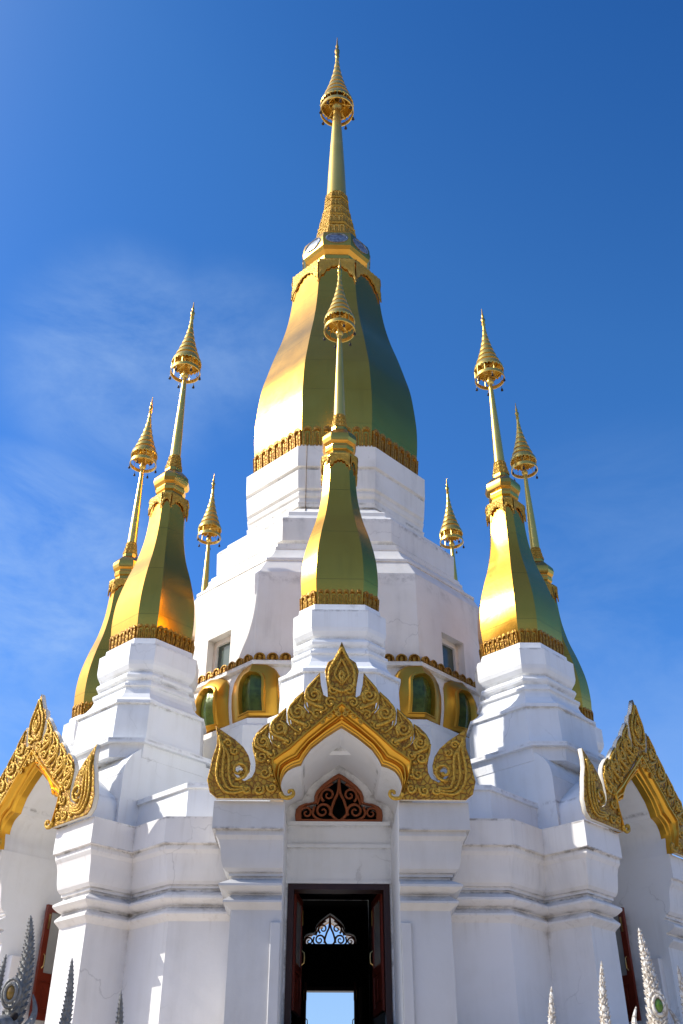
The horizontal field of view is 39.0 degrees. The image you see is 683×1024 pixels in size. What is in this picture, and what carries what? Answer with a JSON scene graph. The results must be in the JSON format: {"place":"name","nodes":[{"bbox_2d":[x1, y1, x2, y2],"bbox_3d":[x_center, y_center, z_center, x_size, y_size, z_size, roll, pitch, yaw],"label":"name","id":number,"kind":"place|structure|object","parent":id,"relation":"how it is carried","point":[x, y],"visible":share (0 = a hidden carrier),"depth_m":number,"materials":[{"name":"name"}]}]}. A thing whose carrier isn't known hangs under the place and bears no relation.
{"place":"outdoors","nodes":[
{"label":"outdoors","id":0,"kind":"place"},
{"bbox_2d":[0,0,682,1023],"label":"sky","id":1,"kind":"structure","parent":0,"point":[518,162],"materials":[{"name":"blue"}]},
{"label":"paving","id":2,"kind":"structure","parent":0,"visible":0},
{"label":"terrace","id":3,"kind":"structure","parent":2,"relation":"on","visible":0},
{"bbox_2d":[0,694,134,1023],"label":"entrance porch","id":4,"kind":"object","parent":3,"relation":"on","point":[66,852],"visible":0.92,"depth_m":18.58,"materials":[{"name":"white paint"}]},
{"bbox_2d":[28,904,60,1020],"bbox_3d":[-5.745,9.201,19.672,0.130,2.106,1.040,-21,-40,28],"label":"door leaf","id":5,"kind":"structure","parent":4,"relation":"in","point":[47,950],"depth_m":19.41,"materials":[{"name":"red wood"}]},
{"bbox_2d":[71,303,210,826],"bbox_3d":[-4.626,0.469,25.483,2.938,17.008,2.938,-27,-43,34],"label":"satellite stupa","id":6,"kind":"object","parent":4,"relation":"on","point":[141,722],"visible":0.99,"depth_m":22.34,"materials":[{"name":"white paint"}]},
{"bbox_2d":[297,900,369,1023],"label":"entrance porch","id":7,"kind":"object","parent":3,"relation":"on","point":[330,919],"visible":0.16,"depth_m":29.33,"materials":[{"name":"wood"}]},
{"bbox_2d":[300,982,307,1023],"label":"door leaf","id":8,"kind":"structure","parent":7,"relation":"in","point":[303,1019],"depth_m":28.17,"materials":[{"name":"black wood"}]},
{"bbox_2d":[352,982,358,1023],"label":"door leaf","id":9,"kind":"structure","parent":7,"relation":"in","point":[356,989],"depth_m":28.18,"materials":[{"name":"black wood"}]},
{"bbox_2d":[122,38,556,1023],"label":"central stupa","id":10,"kind":"object","parent":3,"relation":"on","point":[178,920],"visible":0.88,"depth_m":24.88,"materials":[{"name":"white paint"}]},
{"bbox_2d":[62,397,157,751],"bbox_3d":[-6.629,2.993,29.198,2.938,17.008,2.938,1,-34,-2],"label":"satellite stupa","id":11,"kind":"object","parent":10,"relation":"on","point":[144,453],"visible":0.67,"depth_m":29.14,"materials":[{"name":"gold metal"}]},
{"bbox_2d":[197,474,221,591],"bbox_3d":[-4.908,5.554,32.968,2.938,17.008,2.938,-28,-43,35],"label":"satellite stupa","id":12,"kind":"object","parent":10,"relation":"on","point":[209,526],"visible":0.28,"depth_m":36.13,"materials":[{"name":"gold metal"}]},
{"bbox_2d":[212,636,230,672],"bbox_3d":[-3.025,3.813,25.272,0.928,1.106,0.117,-28,-43,35],"label":"window","id":13,"kind":"structure","parent":10,"relation":"in","point":[221,654],"depth_m":25.46,"materials":[{"name":"white paint"}]},
{"bbox_2d":[442,638,458,672],"bbox_3d":[2.745,3.890,25.384,0.117,1.106,0.928,-28,-43,35],"label":"window","id":14,"kind":"structure","parent":10,"relation":"in","point":[450,653],"depth_m":25.59,"materials":[{"name":"white paint"}]},
{"bbox_2d":[439,478,464,580],"bbox_3d":[4.173,5.704,33.188,2.938,17.008,2.938,-28,-43,34],"label":"satellite stupa","id":15,"kind":"object","parent":10,"relation":"on","point":[451,531],"visible":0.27,"depth_m":36.49,"materials":[{"name":"gold metal"}]},
{"bbox_2d":[510,403,604,757],"bbox_3d":[6.184,3.172,29.461,2.938,17.008,2.938,0,-34,-1],"label":"satellite stupa","id":16,"kind":"object","parent":10,"relation":"on","point":[523,458],"visible":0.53,"depth_m":30.24,"materials":[{"name":"gold metal"}]},
{"bbox_2d":[207,642,474,1023],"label":"entrance porch","id":17,"kind":"object","parent":3,"relation":"on","point":[400,855],"visible":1,"depth_m":17.48,"materials":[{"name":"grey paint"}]},
{"bbox_2d":[291,894,304,1016],"bbox_3d":[-0.829,8.556,18.723,0.130,2.106,1.040,-3,-34,5],"label":"door leaf","id":18,"kind":"structure","parent":17,"relation":"in","point":[298,902],"depth_m":18.66,"materials":[{"name":"red wood"}]},
{"bbox_2d":[268,259,411,754],"bbox_3d":[-0.057,-0.514,24.037,2.938,17.008,2.938,1,-34,-1],"label":"satellite stupa","id":19,"kind":"object","parent":17,"relation":"on","point":[339,602],"visible":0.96,"depth_m":21.64,"materials":[{"name":"white paint"}]},
{"bbox_2d":[370,894,384,1017],"bbox_3d":[0.682,8.576,18.752,0.130,2.106,1.040,5,-34,-7],"label":"door leaf","id":20,"kind":"structure","parent":17,"relation":"in","point":[377,951],"depth_m":18.69,"materials":[{"name":"red wood"}]},
{"bbox_2d":[542,700,682,1023],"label":"entrance porch","id":21,"kind":"object","parent":3,"relation":"on","point":[613,865],"visible":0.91,"depth_m":19.04,"materials":[{"name":"white paint"}]},
{"bbox_2d":[467,309,603,828],"bbox_3d":[4.429,0.613,25.695,2.938,17.008,2.938,-29,-44,35],"label":"satellite stupa","id":22,"kind":"object","parent":21,"relation":"on","point":[530,731],"visible":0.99,"depth_m":22.54,"materials":[{"name":"white paint"}]},
{"bbox_2d":[613,907,641,1021],"bbox_3d":[5.538,9.351,19.893,0.130,2.106,1.040,23,-41,-30],"label":"door leaf","id":23,"kind":"structure","parent":21,"relation":"in","point":[626,964],"depth_m":19.57,"materials":[{"name":"red wood"}]},
{"bbox_3d":[-3.185,6.652,9.582,0.520,2.964,4.238,1,-34,-1],"label":"stair wall","id":24,"kind":"object","parent":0,"visible":0},
{"bbox_2d":[0,915,123,1023],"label":"naga statue","id":25,"kind":"object","parent":24,"relation":"on","point":[14,996],"visible":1,"depth_m":9.33,"materials":[{"name":"grey stone"}]},
{"bbox_3d":[3.008,6.734,9.703,0.520,2.964,4.238,1,-34,-1],"label":"stair wall","id":26,"kind":"object","parent":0,"visible":0},
{"bbox_2d":[547,928,682,1023],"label":"naga statue","id":27,"kind":"object","parent":26,"relation":"on","point":[657,1008],"visible":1,"depth_m":9.46,"materials":[{"name":"paint"}]}
]}

